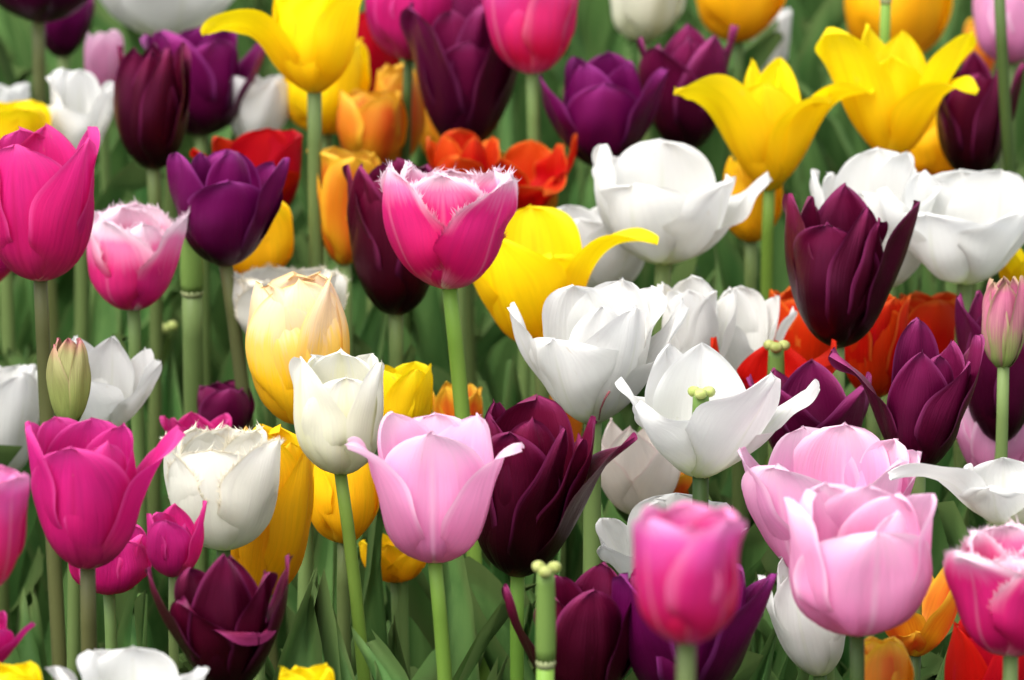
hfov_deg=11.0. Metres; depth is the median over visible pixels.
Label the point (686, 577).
tulip
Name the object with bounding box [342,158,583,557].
tulip
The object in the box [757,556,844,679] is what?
tulip
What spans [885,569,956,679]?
tulip
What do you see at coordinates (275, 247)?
tulip
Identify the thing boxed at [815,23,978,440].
tulip
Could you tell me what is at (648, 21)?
tulip
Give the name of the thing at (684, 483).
tulip
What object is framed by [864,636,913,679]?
tulip
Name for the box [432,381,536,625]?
tulip
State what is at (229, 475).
tulip
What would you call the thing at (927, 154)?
tulip
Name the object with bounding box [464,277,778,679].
tulip
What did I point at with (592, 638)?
tulip
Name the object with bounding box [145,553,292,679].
tulip
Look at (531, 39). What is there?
tulip
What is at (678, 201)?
tulip
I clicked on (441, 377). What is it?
tulip
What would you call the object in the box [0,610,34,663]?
tulip
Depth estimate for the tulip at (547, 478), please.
2.42 m
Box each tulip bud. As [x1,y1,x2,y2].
[2,338,90,679]
[981,275,1023,526]
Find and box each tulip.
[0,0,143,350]
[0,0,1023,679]
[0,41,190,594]
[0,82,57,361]
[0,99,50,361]
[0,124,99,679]
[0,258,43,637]
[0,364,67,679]
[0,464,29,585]
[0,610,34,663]
[0,661,41,679]
[38,67,179,424]
[45,0,126,281]
[45,645,208,679]
[68,524,151,649]
[72,335,161,679]
[84,29,181,411]
[87,197,317,652]
[100,0,232,359]
[127,321,177,431]
[136,411,231,649]
[137,380,254,612]
[140,25,265,423]
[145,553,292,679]
[146,500,206,674]
[161,416,284,558]
[162,127,302,566]
[167,149,415,670]
[180,238,295,571]
[200,0,451,614]
[209,38,369,279]
[230,74,354,275]
[231,424,321,679]
[232,263,350,661]
[233,202,293,406]
[245,271,349,679]
[265,463,379,679]
[279,663,333,679]
[287,89,406,364]
[287,361,432,679]
[289,348,383,679]
[305,11,399,240]
[307,146,387,622]
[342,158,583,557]
[345,411,523,679]
[358,534,483,668]
[363,128,499,536]
[365,0,506,374]
[374,62,481,354]
[375,160,560,679]
[400,0,517,384]
[411,150,557,396]
[420,109,497,402]
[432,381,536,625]
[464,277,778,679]
[470,394,637,679]
[473,133,577,577]
[473,204,658,652]
[481,396,582,627]
[482,0,653,436]
[501,562,634,679]
[526,472,691,608]
[532,560,561,679]
[539,51,714,577]
[556,205,644,513]
[577,0,684,288]
[577,274,736,575]
[583,139,771,511]
[595,493,776,679]
[601,418,680,679]
[611,564,777,679]
[614,285,796,651]
[615,342,819,506]
[620,156,782,528]
[632,501,746,679]
[636,23,738,262]
[673,57,874,616]
[696,0,784,289]
[710,337,888,679]
[737,422,921,679]
[740,7,791,292]
[746,359,942,679]
[755,317,984,679]
[757,183,919,669]
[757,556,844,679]
[769,286,829,360]
[783,482,936,679]
[810,147,952,523]
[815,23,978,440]
[836,293,911,676]
[844,0,952,298]
[847,0,891,427]
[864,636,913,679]
[877,168,1023,659]
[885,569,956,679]
[888,457,1023,525]
[899,291,956,353]
[908,112,954,281]
[936,50,1023,301]
[940,514,1023,679]
[942,485,973,535]
[944,619,1023,679]
[955,289,1023,526]
[956,407,1023,527]
[962,18,1023,178]
[972,248,1023,529]
[973,0,1023,170]
[994,0,1020,247]
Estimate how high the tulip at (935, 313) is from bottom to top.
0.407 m
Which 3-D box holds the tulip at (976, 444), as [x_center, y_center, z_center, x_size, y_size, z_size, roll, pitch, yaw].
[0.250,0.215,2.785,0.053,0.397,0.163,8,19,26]
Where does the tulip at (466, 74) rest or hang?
on the ground
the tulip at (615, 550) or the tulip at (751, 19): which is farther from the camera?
the tulip at (751, 19)
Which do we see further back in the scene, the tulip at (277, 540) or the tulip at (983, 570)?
the tulip at (277, 540)
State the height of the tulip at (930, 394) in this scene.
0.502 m
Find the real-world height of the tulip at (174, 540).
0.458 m
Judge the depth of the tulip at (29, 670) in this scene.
2.10 m
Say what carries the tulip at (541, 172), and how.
on the ground
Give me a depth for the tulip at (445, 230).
2.59 m
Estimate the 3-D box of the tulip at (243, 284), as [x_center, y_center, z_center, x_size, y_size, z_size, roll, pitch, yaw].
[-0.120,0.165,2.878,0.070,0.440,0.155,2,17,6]
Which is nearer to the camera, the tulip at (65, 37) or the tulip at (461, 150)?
the tulip at (461, 150)
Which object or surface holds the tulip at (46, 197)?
on the ground
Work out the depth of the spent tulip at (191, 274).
2.89 m
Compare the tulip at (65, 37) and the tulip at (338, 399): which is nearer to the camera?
the tulip at (338, 399)
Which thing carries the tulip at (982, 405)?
on the ground
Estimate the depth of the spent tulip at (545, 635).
2.18 m
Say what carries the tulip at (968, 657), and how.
on the ground
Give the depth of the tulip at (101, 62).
3.35 m
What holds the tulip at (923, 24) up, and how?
on the ground
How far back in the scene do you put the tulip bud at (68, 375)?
2.54 m
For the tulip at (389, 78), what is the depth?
3.20 m
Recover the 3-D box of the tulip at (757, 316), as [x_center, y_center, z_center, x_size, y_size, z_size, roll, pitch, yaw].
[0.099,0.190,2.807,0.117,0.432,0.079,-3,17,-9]
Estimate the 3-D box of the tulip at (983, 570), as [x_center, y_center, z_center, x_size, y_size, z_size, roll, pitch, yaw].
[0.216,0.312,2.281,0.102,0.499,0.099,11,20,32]
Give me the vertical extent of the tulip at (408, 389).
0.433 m
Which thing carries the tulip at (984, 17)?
on the ground
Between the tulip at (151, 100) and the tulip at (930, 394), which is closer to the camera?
the tulip at (930, 394)
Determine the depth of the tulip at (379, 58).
3.29 m
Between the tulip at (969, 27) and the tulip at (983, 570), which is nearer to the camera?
the tulip at (983, 570)
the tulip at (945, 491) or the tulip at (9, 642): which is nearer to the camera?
the tulip at (9, 642)
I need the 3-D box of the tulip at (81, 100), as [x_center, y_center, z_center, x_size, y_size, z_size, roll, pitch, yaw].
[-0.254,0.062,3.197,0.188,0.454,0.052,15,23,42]
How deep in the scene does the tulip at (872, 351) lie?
2.77 m
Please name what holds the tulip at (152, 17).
on the ground
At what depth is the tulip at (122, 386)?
2.70 m
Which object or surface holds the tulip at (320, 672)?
on the ground
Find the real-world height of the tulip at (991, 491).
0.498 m
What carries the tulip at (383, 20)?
on the ground
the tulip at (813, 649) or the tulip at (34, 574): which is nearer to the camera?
the tulip at (813, 649)
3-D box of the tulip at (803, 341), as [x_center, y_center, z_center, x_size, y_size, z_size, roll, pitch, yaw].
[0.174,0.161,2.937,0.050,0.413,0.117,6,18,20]
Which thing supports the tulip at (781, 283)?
on the ground
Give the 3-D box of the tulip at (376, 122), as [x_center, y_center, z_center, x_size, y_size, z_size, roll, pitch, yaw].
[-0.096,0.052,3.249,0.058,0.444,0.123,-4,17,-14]
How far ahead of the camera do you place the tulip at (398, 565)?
2.66 m
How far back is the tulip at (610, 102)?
3.06 m
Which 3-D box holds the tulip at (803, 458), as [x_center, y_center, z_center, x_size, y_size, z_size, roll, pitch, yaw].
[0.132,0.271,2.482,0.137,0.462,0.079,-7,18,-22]
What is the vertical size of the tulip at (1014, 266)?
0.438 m
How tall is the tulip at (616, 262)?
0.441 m
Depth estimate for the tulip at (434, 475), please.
2.33 m
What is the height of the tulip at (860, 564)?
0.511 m
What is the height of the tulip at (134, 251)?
0.474 m
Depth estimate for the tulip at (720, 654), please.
2.30 m
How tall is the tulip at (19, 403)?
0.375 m
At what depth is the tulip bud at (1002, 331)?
2.59 m
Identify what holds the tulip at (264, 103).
on the ground
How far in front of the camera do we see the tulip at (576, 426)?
2.81 m
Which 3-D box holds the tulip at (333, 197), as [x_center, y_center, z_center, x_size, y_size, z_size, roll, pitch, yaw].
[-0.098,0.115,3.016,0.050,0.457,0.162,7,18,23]
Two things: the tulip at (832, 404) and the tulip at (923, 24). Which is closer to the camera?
the tulip at (832, 404)
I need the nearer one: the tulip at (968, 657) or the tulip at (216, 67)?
the tulip at (968, 657)
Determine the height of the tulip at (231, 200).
0.502 m
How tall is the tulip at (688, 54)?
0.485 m
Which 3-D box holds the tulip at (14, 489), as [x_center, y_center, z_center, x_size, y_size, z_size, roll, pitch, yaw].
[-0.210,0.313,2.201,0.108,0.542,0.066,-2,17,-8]
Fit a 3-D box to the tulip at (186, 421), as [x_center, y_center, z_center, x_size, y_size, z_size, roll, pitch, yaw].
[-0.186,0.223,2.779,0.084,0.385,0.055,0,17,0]
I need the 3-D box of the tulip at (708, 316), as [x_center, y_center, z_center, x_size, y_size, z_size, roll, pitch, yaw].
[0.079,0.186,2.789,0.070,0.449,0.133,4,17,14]
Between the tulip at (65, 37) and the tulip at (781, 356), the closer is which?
the tulip at (781, 356)
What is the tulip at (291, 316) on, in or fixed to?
on the ground
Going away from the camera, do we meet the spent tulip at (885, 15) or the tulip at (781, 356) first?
the tulip at (781, 356)
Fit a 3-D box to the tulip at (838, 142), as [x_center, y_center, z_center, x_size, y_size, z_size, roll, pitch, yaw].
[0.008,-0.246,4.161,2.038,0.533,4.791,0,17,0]
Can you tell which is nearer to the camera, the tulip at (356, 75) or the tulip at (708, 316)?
the tulip at (708, 316)
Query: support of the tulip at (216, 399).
on the ground
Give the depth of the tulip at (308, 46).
2.93 m
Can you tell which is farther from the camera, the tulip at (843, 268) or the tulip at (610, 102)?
the tulip at (610, 102)
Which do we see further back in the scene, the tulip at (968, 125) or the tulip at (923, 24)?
the tulip at (923, 24)
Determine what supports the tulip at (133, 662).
on the ground
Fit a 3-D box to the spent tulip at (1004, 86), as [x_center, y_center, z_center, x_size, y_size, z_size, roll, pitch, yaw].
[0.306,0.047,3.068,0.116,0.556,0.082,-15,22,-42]
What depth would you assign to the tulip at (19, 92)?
3.34 m
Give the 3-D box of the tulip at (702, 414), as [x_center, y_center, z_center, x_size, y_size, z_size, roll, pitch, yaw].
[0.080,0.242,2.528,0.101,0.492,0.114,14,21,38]
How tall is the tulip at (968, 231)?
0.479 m
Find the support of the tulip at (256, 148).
on the ground
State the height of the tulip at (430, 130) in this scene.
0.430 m
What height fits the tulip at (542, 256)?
0.472 m
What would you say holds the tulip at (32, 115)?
on the ground
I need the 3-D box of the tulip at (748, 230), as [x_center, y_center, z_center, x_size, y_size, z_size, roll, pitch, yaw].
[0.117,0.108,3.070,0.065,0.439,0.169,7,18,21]
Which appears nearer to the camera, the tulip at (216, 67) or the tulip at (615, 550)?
the tulip at (615, 550)
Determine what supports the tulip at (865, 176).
on the ground
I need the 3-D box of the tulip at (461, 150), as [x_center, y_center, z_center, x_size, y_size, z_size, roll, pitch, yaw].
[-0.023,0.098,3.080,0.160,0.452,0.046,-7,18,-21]
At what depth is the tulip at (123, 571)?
2.52 m
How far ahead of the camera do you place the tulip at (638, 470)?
2.66 m
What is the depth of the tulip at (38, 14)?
3.27 m
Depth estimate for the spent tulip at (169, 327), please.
3.15 m
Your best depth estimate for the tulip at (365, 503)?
2.56 m
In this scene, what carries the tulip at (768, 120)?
on the ground

